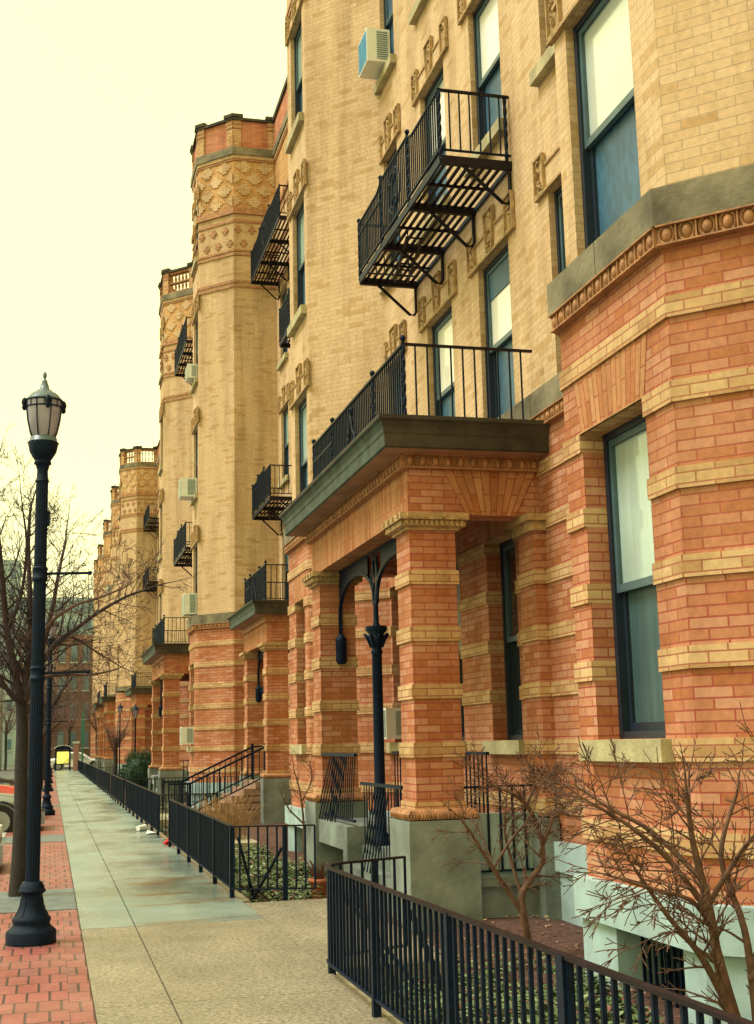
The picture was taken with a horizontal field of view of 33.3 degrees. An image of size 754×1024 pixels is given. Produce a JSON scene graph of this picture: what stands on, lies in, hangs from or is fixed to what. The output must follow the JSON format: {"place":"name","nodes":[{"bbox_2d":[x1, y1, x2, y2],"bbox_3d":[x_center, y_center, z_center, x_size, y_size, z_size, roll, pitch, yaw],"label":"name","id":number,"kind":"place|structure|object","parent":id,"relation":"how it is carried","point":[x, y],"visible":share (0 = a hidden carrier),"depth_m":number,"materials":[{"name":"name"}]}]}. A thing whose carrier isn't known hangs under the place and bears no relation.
{"place":"outdoors","nodes":[
{"label":"outdoors","id":0,"kind":"place"},
{"bbox_2d":[0,673,5,770],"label":"building","id":1,"kind":"structure","parent":0,"point":[1,703],"depth_m":121.54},
{"bbox_2d":[0,560,22,766],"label":"tower block","id":2,"kind":"structure","parent":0,"point":[11,739],"depth_m":152.25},
{"bbox_2d":[7,739,11,751],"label":"window","id":3,"kind":"structure","parent":2,"relation":"in","point":[8,740],"depth_m":151.22,"materials":[{"name":"glass"}]},
{"bbox_2d":[0,769,72,778],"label":"road","id":4,"kind":"structure","parent":0,"point":[7,774],"depth_m":89.10,"materials":[{"name":"asphalt"}]},
{"bbox_2d":[0,825,6,863],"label":"parked car","id":5,"kind":"object","parent":4,"relation":"on","point":[3,847],"visible":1,"depth_m":17.14,"materials":[{"name":"silver metal"}]},
{"bbox_2d":[0,777,13,783],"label":"parked car","id":6,"kind":"object","parent":4,"relation":"on","point":[7,780],"depth_m":37.06,"materials":[{"name":"metal"}]},
{"bbox_2d":[0,784,13,792],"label":"parked car","id":7,"kind":"object","parent":4,"relation":"on","point":[6,788],"visible":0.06,"depth_m":28.65,"materials":[{"name":"metal"}]},
{"bbox_2d":[0,792,44,831],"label":"parked car","id":8,"kind":"object","parent":4,"relation":"on","point":[6,809],"visible":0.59,"depth_m":24.83,"materials":[{"name":"silver metal"}]},
{"bbox_2d":[28,689,75,732],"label":"bare tree","id":9,"kind":"object","parent":4,"relation":"on","point":[63,710],"visible":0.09,"depth_m":94.64,"materials":[{"name":"brown plant"}]},
{"bbox_2d":[51,752,94,769],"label":"parked car","id":10,"kind":"object","parent":4,"relation":"on","point":[86,758],"visible":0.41,"depth_m":98.09,"materials":[{"name":"metal"}]},
{"bbox_2d":[72,685,97,755],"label":"bare tree","id":11,"kind":"object","parent":4,"relation":"on","point":[91,724],"visible":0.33,"depth_m":100.11,"materials":[{"name":"brown plant"}]},
{"bbox_2d":[1,766,84,770],"bbox_3d":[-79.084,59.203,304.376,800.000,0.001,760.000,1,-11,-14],"label":"ground","id":12,"kind":"structure","parent":0,"point":[10,768],"depth_m":129.00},
{"bbox_2d":[0,682,15,769],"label":"bare tree","id":13,"kind":"object","parent":12,"relation":"on","point":[7,731],"visible":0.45,"depth_m":105.86,"materials":[{"name":"brown plant"}]},
{"bbox_2d":[53,676,91,767],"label":"bare tree","id":14,"kind":"object","parent":12,"relation":"on","point":[72,726],"visible":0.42,"depth_m":108.33,"materials":[{"name":"brown plant"}]},
{"bbox_2d":[90,446,278,772],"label":"apartment building","id":15,"kind":"structure","parent":12,"relation":"on","point":[133,494],"depth_m":78.17,"materials":[{"name":"beige brick"}]},
{"bbox_2d":[124,113,278,808],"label":"apartment building","id":16,"kind":"structure","parent":12,"relation":"on","point":[218,439],"depth_m":36.71,"materials":[{"name":"beige brick"}]},
{"bbox_2d":[157,554,161,562],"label":"window","id":17,"kind":"structure","parent":16,"relation":"in","point":[160,556],"depth_m":47.89,"materials":[{"name":"paint"}]},
{"bbox_2d":[158,433,162,475],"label":"window","id":18,"kind":"structure","parent":16,"relation":"in","point":[160,470],"depth_m":49.25,"materials":[{"name":"paint"}]},
{"bbox_2d":[158,341,163,384],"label":"window","id":19,"kind":"structure","parent":16,"relation":"in","point":[161,375],"depth_m":49.51,"materials":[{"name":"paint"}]},
{"bbox_2d":[180,727,193,744],"bbox_3d":[-5.345,6.284,35.359,0.342,0.480,0.564,1,-11,-14],"label":"air conditioner","id":20,"kind":"object","parent":16,"relation":"attached to","point":[186,735],"visible":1,"depth_m":35.11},
{"bbox_2d":[178,477,196,500],"bbox_3d":[-5.509,-0.665,36.621,0.482,0.550,0.664,1,-11,-14],"label":"air conditioner","id":21,"kind":"object","parent":16,"relation":"attached to","point":[187,488],"visible":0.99,"depth_m":36.33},
{"bbox_2d":[182,593,196,616],"bbox_3d":[-5.379,2.660,36.057,0.362,0.600,0.714,1,-11,-14],"label":"air conditioner","id":22,"kind":"object","parent":16,"relation":"attached to","point":[189,604],"visible":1,"depth_m":35.74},
{"bbox_2d":[186,746,194,751],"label":"window","id":23,"kind":"structure","parent":16,"relation":"in","point":[188,748],"depth_m":34.99,"materials":[{"name":"paint"}]},
{"bbox_2d":[185,364,196,382],"bbox_3d":[-5.497,-4.096,37.242,0.302,0.420,0.614,1,-11,-14],"label":"air conditioner","id":24,"kind":"object","parent":16,"relation":"attached to","point":[190,372],"visible":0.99,"depth_m":36.98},
{"bbox_2d":[190,430,197,505],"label":"window","id":25,"kind":"structure","parent":16,"relation":"in","point":[192,502],"depth_m":37.35,"materials":[{"name":"paint"}]},
{"bbox_2d":[190,320,197,393],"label":"window","id":26,"kind":"structure","parent":16,"relation":"in","point":[195,382],"depth_m":37.94,"materials":[{"name":"paint"}]},
{"bbox_2d":[190,216,198,276],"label":"window","id":27,"kind":"structure","parent":16,"relation":"in","point":[196,261],"depth_m":37.96,"materials":[{"name":"paint"}]},
{"bbox_2d":[196,546,197,614],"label":"window","id":28,"kind":"structure","parent":16,"relation":"in","point":[197,546],"depth_m":36.85,"materials":[{"name":"glass"}]},
{"bbox_2d":[106,791,402,1023],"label":"garden kerb","id":29,"kind":"structure","parent":12,"relation":"on","point":[241,897],"depth_m":8.86,"materials":[{"name":"concrete"}]},
{"bbox_2d":[227,0,753,1023],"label":"apartment building","id":30,"kind":"structure","parent":12,"relation":"on","point":[513,264],"depth_m":12.85,"materials":[{"name":"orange brick"}]},
{"bbox_2d":[162,743,264,825],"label":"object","id":31,"kind":"structure","parent":30,"relation":"attached to","point":[250,787],"depth_m":28.48,"materials":[{"name":"metal"}]},
{"bbox_2d":[277,289,288,370],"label":"window","id":32,"kind":"structure","parent":30,"relation":"in","point":[285,356],"depth_m":35.49,"materials":[{"name":"paint"}]},
{"bbox_2d":[278,406,289,487],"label":"window","id":33,"kind":"structure","parent":30,"relation":"in","point":[283,482],"depth_m":35.16,"materials":[{"name":"glass"}]},
{"bbox_2d":[285,554,288,599],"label":"window","id":34,"kind":"structure","parent":30,"relation":"in","point":[286,556],"depth_m":34.61,"materials":[{"name":"glass"}]},
{"bbox_2d":[285,21,303,153],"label":"window","id":35,"kind":"structure","parent":30,"relation":"in","point":[299,114],"depth_m":22.55,"materials":[{"name":"paint"}]},
{"bbox_2d":[287,201,306,336],"bbox_3d":[-1.293,-4.254,21.612,0.300,2.210,1.280,1,-11,-14],"label":"window","id":36,"kind":"structure","parent":30,"relation":"in","point":[301,312],"depth_m":21.97,"materials":[{"name":"glass"}]},
{"bbox_2d":[290,744,306,753],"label":"window","id":37,"kind":"structure","parent":30,"relation":"in","point":[302,749],"depth_m":19.73,"materials":[{"name":"paint"}]},
{"bbox_2d":[299,396,307,492],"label":"window","id":38,"kind":"structure","parent":30,"relation":"in","point":[303,463],"depth_m":21.42,"materials":[{"name":"glass"}]},
{"bbox_2d":[358,27,389,79],"bbox_3d":[-0.049,-7.374,20.266,0.392,0.570,0.574,1,-11,-14],"label":"air conditioner","id":39,"kind":"object","parent":30,"relation":"attached to","point":[374,48],"visible":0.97,"depth_m":20.03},
{"bbox_2d":[374,0,395,94],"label":"window","id":40,"kind":"structure","parent":30,"relation":"in","point":[390,62],"depth_m":20.46,"materials":[{"name":"paint"}]},
{"bbox_2d":[379,147,401,294],"bbox_3d":[0.278,-4.631,19.738,0.300,2.210,1.040,1,-11,-14],"label":"window","id":41,"kind":"structure","parent":30,"relation":"in","point":[386,288],"depth_m":19.96,"materials":[{"name":"glass"}]},
{"bbox_2d":[383,708,401,738],"bbox_3d":[0.230,3.078,18.323,0.352,0.440,0.514,1,-11,-14],"label":"air conditioner","id":42,"kind":"object","parent":30,"relation":"attached to","point":[392,723],"visible":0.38,"depth_m":18.08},
{"bbox_2d":[386,742,401,752],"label":"window","id":43,"kind":"structure","parent":30,"relation":"in","point":[394,746],"depth_m":18.34,"materials":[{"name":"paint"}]},
{"bbox_2d":[394,373,401,413],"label":"window","id":44,"kind":"structure","parent":30,"relation":"in","point":[400,373],"depth_m":19.56,"materials":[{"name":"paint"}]},
{"bbox_2d":[408,0,427,24],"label":"window","id":45,"kind":"structure","parent":30,"relation":"in","point":[419,5],"depth_m":18.33,"materials":[{"name":"paint"}]},
{"bbox_2d":[415,67,450,244],"bbox_3d":[0.836,-5.035,17.586,0.300,2.210,1.360,1,-11,-14],"label":"window","id":46,"kind":"structure","parent":30,"relation":"in","point":[439,82],"depth_m":17.71,"materials":[{"name":"glass"}]},
{"bbox_2d":[432,306,454,415],"bbox_3d":[0.989,-1.660,16.992,0.110,2.110,1.120,1,-11,-14],"label":"window","id":47,"kind":"structure","parent":30,"relation":"in","point":[442,333],"depth_m":17.28,"materials":[{"name":"glass"}]},
{"bbox_2d":[456,563,466,751],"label":"window","id":48,"kind":"structure","parent":30,"relation":"in","point":[457,568],"depth_m":16.44,"materials":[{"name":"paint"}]},
{"bbox_2d":[463,0,503,177],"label":"window","id":49,"kind":"structure","parent":30,"relation":"in","point":[485,17],"depth_m":15.75,"materials":[{"name":"glass"}]},
{"bbox_2d":[483,244,514,417],"bbox_3d":[1.527,-2.049,14.920,0.110,2.110,1.070,1,-11,-14],"label":"window","id":50,"kind":"structure","parent":30,"relation":"in","point":[498,323],"depth_m":15.16,"materials":[{"name":"glass"}]},
{"bbox_2d":[482,538,524,754],"bbox_3d":[1.519,1.488,14.212,0.380,2.440,1.190,1,-11,-14],"label":"window","id":51,"kind":"structure","parent":30,"relation":"in","point":[509,607],"depth_m":14.54,"materials":[{"name":"glass"}]},
{"bbox_2d":[529,5,554,86],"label":"window","id":52,"kind":"structure","parent":30,"relation":"in","point":[544,65],"depth_m":13.41,"materials":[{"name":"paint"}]},
{"bbox_2d":[554,185,565,274],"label":"window","id":53,"kind":"structure","parent":30,"relation":"in","point":[558,201],"depth_m":13.27,"materials":[{"name":"glass"}]},
{"bbox_2d":[573,0,640,249],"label":"window","id":54,"kind":"structure","parent":30,"relation":"in","point":[610,180],"depth_m":9.81,"materials":[{"name":"glass"}]},
{"bbox_2d":[579,414,674,762],"bbox_3d":[1.811,0.518,8.910,0.380,2.440,1.300,1,-11,-14],"label":"window","id":55,"kind":"structure","parent":30,"relation":"in","point":[641,716],"depth_m":9.18,"materials":[{"name":"glass"}]},
{"bbox_2d":[641,936,685,1007],"bbox_3d":[2.090,3.059,8.301,0.289,0.550,0.970,1,-11,-14],"label":"window","id":56,"kind":"structure","parent":30,"relation":"in","point":[677,977],"depth_m":8.52,"materials":[{"name":"paint"}]},
{"bbox_2d":[0,770,95,1023],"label":"brick paving","id":57,"kind":"structure","parent":0,"point":[46,984],"depth_m":9.46,"materials":[{"name":"brick"}]},
{"bbox_2d":[0,789,76,913],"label":"tree bed strips","id":58,"kind":"object","parent":57,"relation":"on","point":[58,899],"visible":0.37,"depth_m":13.58,"materials":[{"name":"concrete"}]},
{"bbox_2d":[6,664,84,788],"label":"bare tree","id":59,"kind":"object","parent":58,"relation":"on","point":[53,728],"visible":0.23,"depth_m":49.33,"materials":[{"name":"brown plant"}]},
{"bbox_2d":[0,647,93,738],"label":"bare tree","id":60,"kind":"object","parent":58,"relation":"on","point":[55,701],"visible":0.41,"depth_m":35.85,"materials":[{"name":"brown plant"}]},
{"bbox_2d":[0,421,201,896],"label":"bare tree","id":61,"kind":"object","parent":58,"relation":"on","point":[18,693],"visible":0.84,"depth_m":14.24,"materials":[{"name":"brown plant"}]},
{"bbox_2d":[5,372,91,946],"bbox_3d":[-2.843,1.171,11.034,0.657,4.970,0.414,1,-11,-14],"label":"street lamp","id":62,"kind":"object","parent":57,"relation":"on","point":[44,406],"visible":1,"depth_m":10.93,"materials":[{"name":"metal"}]},
{"bbox_2d":[44,682,56,782],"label":"street lamp","id":63,"kind":"object","parent":57,"relation":"on","point":[51,781],"visible":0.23,"depth_m":59.01,"materials":[{"name":"metal"}]},
{"bbox_2d":[42,665,61,791],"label":"street lamp","id":64,"kind":"object","parent":57,"relation":"on","point":[51,788],"visible":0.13,"depth_m":47.82,"materials":[{"name":"metal"}]},
{"bbox_2d":[29,677,78,779],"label":"bare tree","id":65,"kind":"object","parent":57,"relation":"on","point":[55,728],"visible":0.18,"depth_m":65.02,"materials":[{"name":"brown plant"}]},
{"bbox_2d":[42,620,66,815],"bbox_3d":[-8.013,4.960,31.221,0.657,4.970,0.414,1,-11,-14],"label":"street lamp","id":66,"kind":"object","parent":57,"relation":"on","point":[47,805],"visible":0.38,"depth_m":31.03,"materials":[{"name":"metal"}]},
{"bbox_2d":[19,635,92,768],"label":"brick building","id":67,"kind":"structure","parent":0,"point":[61,740],"depth_m":128.16,"materials":[{"name":"brick"}]},
{"bbox_2d":[57,732,63,746],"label":"window","id":68,"kind":"structure","parent":67,"relation":"in","point":[60,739],"depth_m":127.00,"materials":[{"name":"glass"}]},
{"bbox_2d":[57,676,65,691],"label":"window","id":69,"kind":"structure","parent":67,"relation":"in","point":[63,678],"depth_m":128.03,"materials":[{"name":"glass"}]},
{"bbox_2d":[58,646,64,662],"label":"window","id":70,"kind":"structure","parent":67,"relation":"in","point":[61,648],"depth_m":128.53,"materials":[{"name":"glass"}]},
{"bbox_2d":[70,731,75,748],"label":"window","id":71,"kind":"structure","parent":67,"relation":"in","point":[73,733],"depth_m":127.34,"materials":[{"name":"glass"}]},
{"bbox_2d":[70,703,75,719],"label":"window","id":72,"kind":"structure","parent":67,"relation":"in","point":[73,703],"depth_m":127.81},
{"bbox_2d":[71,676,76,691],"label":"window","id":73,"kind":"structure","parent":67,"relation":"in","point":[72,681],"depth_m":128.31,"materials":[{"name":"glass"}]},
{"bbox_2d":[70,646,77,662],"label":"window","id":74,"kind":"structure","parent":67,"relation":"in","point":[75,648],"depth_m":128.84,"materials":[{"name":"glass"}]},
{"bbox_2d":[81,731,88,748],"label":"window","id":75,"kind":"structure","parent":67,"relation":"in","point":[85,745],"depth_m":127.58,"materials":[{"name":"glass"}]},
{"bbox_2d":[81,702,88,719],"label":"window","id":76,"kind":"structure","parent":67,"relation":"in","point":[85,702],"depth_m":128.15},
{"bbox_2d":[82,646,88,662],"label":"window","id":77,"kind":"structure","parent":67,"relation":"in","point":[84,661],"depth_m":129.08,"materials":[{"name":"glass"}]},
{"bbox_2d":[82,676,89,691],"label":"window","id":78,"kind":"structure","parent":67,"relation":"in","point":[87,680],"depth_m":128.59,"materials":[{"name":"glass"}]},
{"bbox_2d":[19,597,93,652],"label":"tower block","id":79,"kind":"structure","parent":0,"point":[86,605],"depth_m":173.29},
{"bbox_2d":[67,605,76,614],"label":"window","id":80,"kind":"structure","parent":79,"relation":"in","point":[73,609],"depth_m":173.46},
{"bbox_2d":[82,622,90,631],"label":"window","id":81,"kind":"structure","parent":79,"relation":"in","point":[88,622],"depth_m":173.55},
{"bbox_2d":[83,605,91,614],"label":"window","id":82,"kind":"structure","parent":79,"relation":"in","point":[85,606],"depth_m":173.93,"materials":[{"name":"glass"}]},
{"bbox_2d":[0,0,286,597],"label":"sky","id":83,"kind":"structure","parent":0,"point":[102,102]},
{"bbox_2d":[54,770,395,1023],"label":"sidewalk","id":84,"kind":"structure","parent":0,"point":[169,935],"depth_m":10.29,"materials":[{"name":"concrete"}]},
{"bbox_2d":[54,745,71,770],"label":"bus stop shelter","id":85,"kind":"object","parent":84,"relation":"on","point":[63,755],"visible":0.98,"depth_m":91.45,"materials":[{"name":"metal"}]},
{"bbox_2d":[73,741,79,770],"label":"brick gatepost","id":86,"kind":"object","parent":84,"relation":"on","point":[75,754],"visible":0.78,"depth_m":89.87,"materials":[{"name":"brick"}]},
{"bbox_2d":[78,760,100,774],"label":"iron fence","id":87,"kind":"object","parent":84,"relation":"on","point":[80,766],"visible":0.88,"depth_m":79.00,"materials":[{"name":"metal"}]},
{"bbox_2d":[84,763,119,784],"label":"iron fence","id":88,"kind":"object","parent":84,"relation":"on","point":[90,772],"visible":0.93,"depth_m":58.92,"materials":[{"name":"metal"}]},
{"bbox_2d":[97,768,139,795],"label":"iron fence","id":89,"kind":"object","parent":84,"relation":"on","point":[103,780],"visible":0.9,"depth_m":44.76,"materials":[{"name":"metal"}]},
{"bbox_2d":[110,774,163,809],"bbox_3d":[-7.058,8.101,36.655,1.028,0.808,7.848,1,-11,-14],"label":"iron fence","id":90,"kind":"object","parent":84,"relation":"on","point":[117,788],"visible":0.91,"depth_m":34.81,"materials":[{"name":"metal"}]},
{"bbox_2d":[136,824,147,830],"bbox_3d":[-4.514,6.054,24.127,0.130,0.130,0.205,-7,-12,28],"label":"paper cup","id":91,"kind":"object","parent":84,"relation":"on","point":[143,827],"visible":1,"depth_m":24.08,"materials":[{"name":"paper"}]},
{"bbox_2d":[125,780,217,834],"bbox_3d":[-4.635,6.349,27.322,1.028,0.808,10.648,1,-11,-14],"label":"iron fence","id":92,"kind":"object","parent":84,"relation":"on","point":[142,803],"visible":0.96,"depth_m":25.25,"materials":[{"name":"metal"}]},
{"bbox_2d":[168,799,315,901],"bbox_3d":[-2.000,4.401,16.746,0.853,0.878,7.691,1,-11,-14],"label":"iron fence","id":93,"kind":"object","parent":84,"relation":"on","point":[205,841],"visible":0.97,"depth_m":14.22,"materials":[{"name":"metal"}]},
{"bbox_2d":[135,814,440,986],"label":"entrance path","id":94,"kind":"structure","parent":0,"point":[302,924],"depth_m":11.45,"materials":[{"name":"concrete"}]},
{"bbox_2d":[110,774,685,1023],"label":"garden bed","id":95,"kind":"object","parent":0,"point":[570,938],"visible":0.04,"depth_m":11.39,"materials":[{"name":"plant"}]},
{"bbox_2d":[81,711,84,761],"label":"sign post","id":96,"kind":"object","parent":95,"relation":"on","point":[82,731],"visible":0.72,"depth_m":84.40,"materials":[{"name":"metal"}]},
{"bbox_2d":[94,703,133,774],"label":"bare tree","id":97,"kind":"object","parent":95,"relation":"on","point":[114,746],"visible":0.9,"depth_m":63.57,"materials":[{"name":"brown plant"}]},
{"bbox_2d":[117,703,122,766],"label":"garden lamp","id":98,"kind":"object","parent":95,"relation":"on","point":[120,707],"visible":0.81,"depth_m":59.06,"materials":[{"name":"metal"}]},
{"bbox_2d":[115,747,151,787],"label":"evergreen bush","id":99,"kind":"object","parent":95,"relation":"on","point":[141,764],"visible":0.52,"depth_m":45.47,"materials":[{"name":"green plant"}]},
{"bbox_2d":[132,704,139,752],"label":"garden lamp","id":100,"kind":"object","parent":95,"relation":"on","point":[135,709],"visible":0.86,"depth_m":49.02,"materials":[{"name":"metal"}]},
{"bbox_2d":[160,800,168,836],"bbox_3d":[-5.263,7.466,31.046,1.365,0.347,17.654,1,-11,-14],"label":"ivy","id":101,"kind":"object","parent":95,"relation":"on","point":[166,818],"visible":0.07,"depth_m":31.21,"materials":[{"name":"plant"}]},
{"bbox_2d":[147,776,238,801],"bbox_3d":[-4.942,7.569,34.001,2.774,0.808,0.065,-4,-11,14],"label":"iron fence","id":102,"kind":"object","parent":95,"relation":"on","point":[185,786],"visible":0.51,"depth_m":34.04,"materials":[{"name":"metal"}]},
{"bbox_2d":[192,793,264,839],"bbox_3d":[-2.603,5.357,21.867,1.186,0.900,1.554,1,-11,-14],"label":"dry shrub","id":103,"kind":"object","parent":95,"relation":"on","point":[232,818],"visible":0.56,"depth_m":21.78,"materials":[{"name":"plant"}]},
{"bbox_2d":[235,837,348,902],"bbox_3d":[-1.600,4.821,16.950,1.365,0.350,7.267,1,-11,-14],"label":"ivy","id":104,"kind":"object","parent":95,"relation":"on","point":[296,893],"visible":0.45,"depth_m":16.34,"materials":[{"name":"plant"}]},
{"bbox_2d":[276,739,315,862],"bbox_3d":[-1.073,3.990,17.283,0.887,1.782,0.698,-6,-11,26],"label":"bare shrub","id":105,"kind":"object","parent":95,"relation":"on","point":[302,821],"visible":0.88,"depth_m":17.32,"materials":[{"name":"brown plant"}]},
{"bbox_2d":[307,860,328,898],"bbox_3d":[-0.648,4.148,14.075,0.283,0.499,0.246,-6,-11,23],"label":"flower pot","id":106,"kind":"object","parent":95,"relation":"on","point":[321,880],"visible":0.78,"depth_m":14.00,"materials":[{"name":"ceramic"}]},
{"bbox_2d":[260,896,673,1022],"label":"fallen leaves","id":107,"kind":"object","parent":95,"relation":"on","point":[549,924],"visible":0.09,"depth_m":11.10,"materials":[{"name":"plant"}]},
{"bbox_2d":[430,725,583,955],"bbox_3d":[1.085,2.757,10.537,1.453,1.911,0.709,2,-11,-19],"label":"bare shrub","id":108,"kind":"object","parent":95,"relation":"on","point":[520,904],"visible":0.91,"depth_m":10.57,"materials":[{"name":"brown plant"}]},
{"bbox_2d":[325,856,753,1023],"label":"iron fence","id":109,"kind":"object","parent":95,"relation":"on","point":[369,899],"visible":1,"depth_m":6.17,"materials":[{"name":"metal"}]},
{"bbox_2d":[381,948,705,1023],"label":"ivy","id":110,"kind":"object","parent":95,"relation":"on","point":[621,1006],"visible":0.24,"depth_m":8.16,"materials":[{"name":"plant"}]},
{"bbox_2d":[522,702,753,1023],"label":"bare shrub","id":111,"kind":"object","parent":95,"relation":"on","point":[705,898],"visible":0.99,"depth_m":6.43,"materials":[{"name":"brown plant"}]}
]}

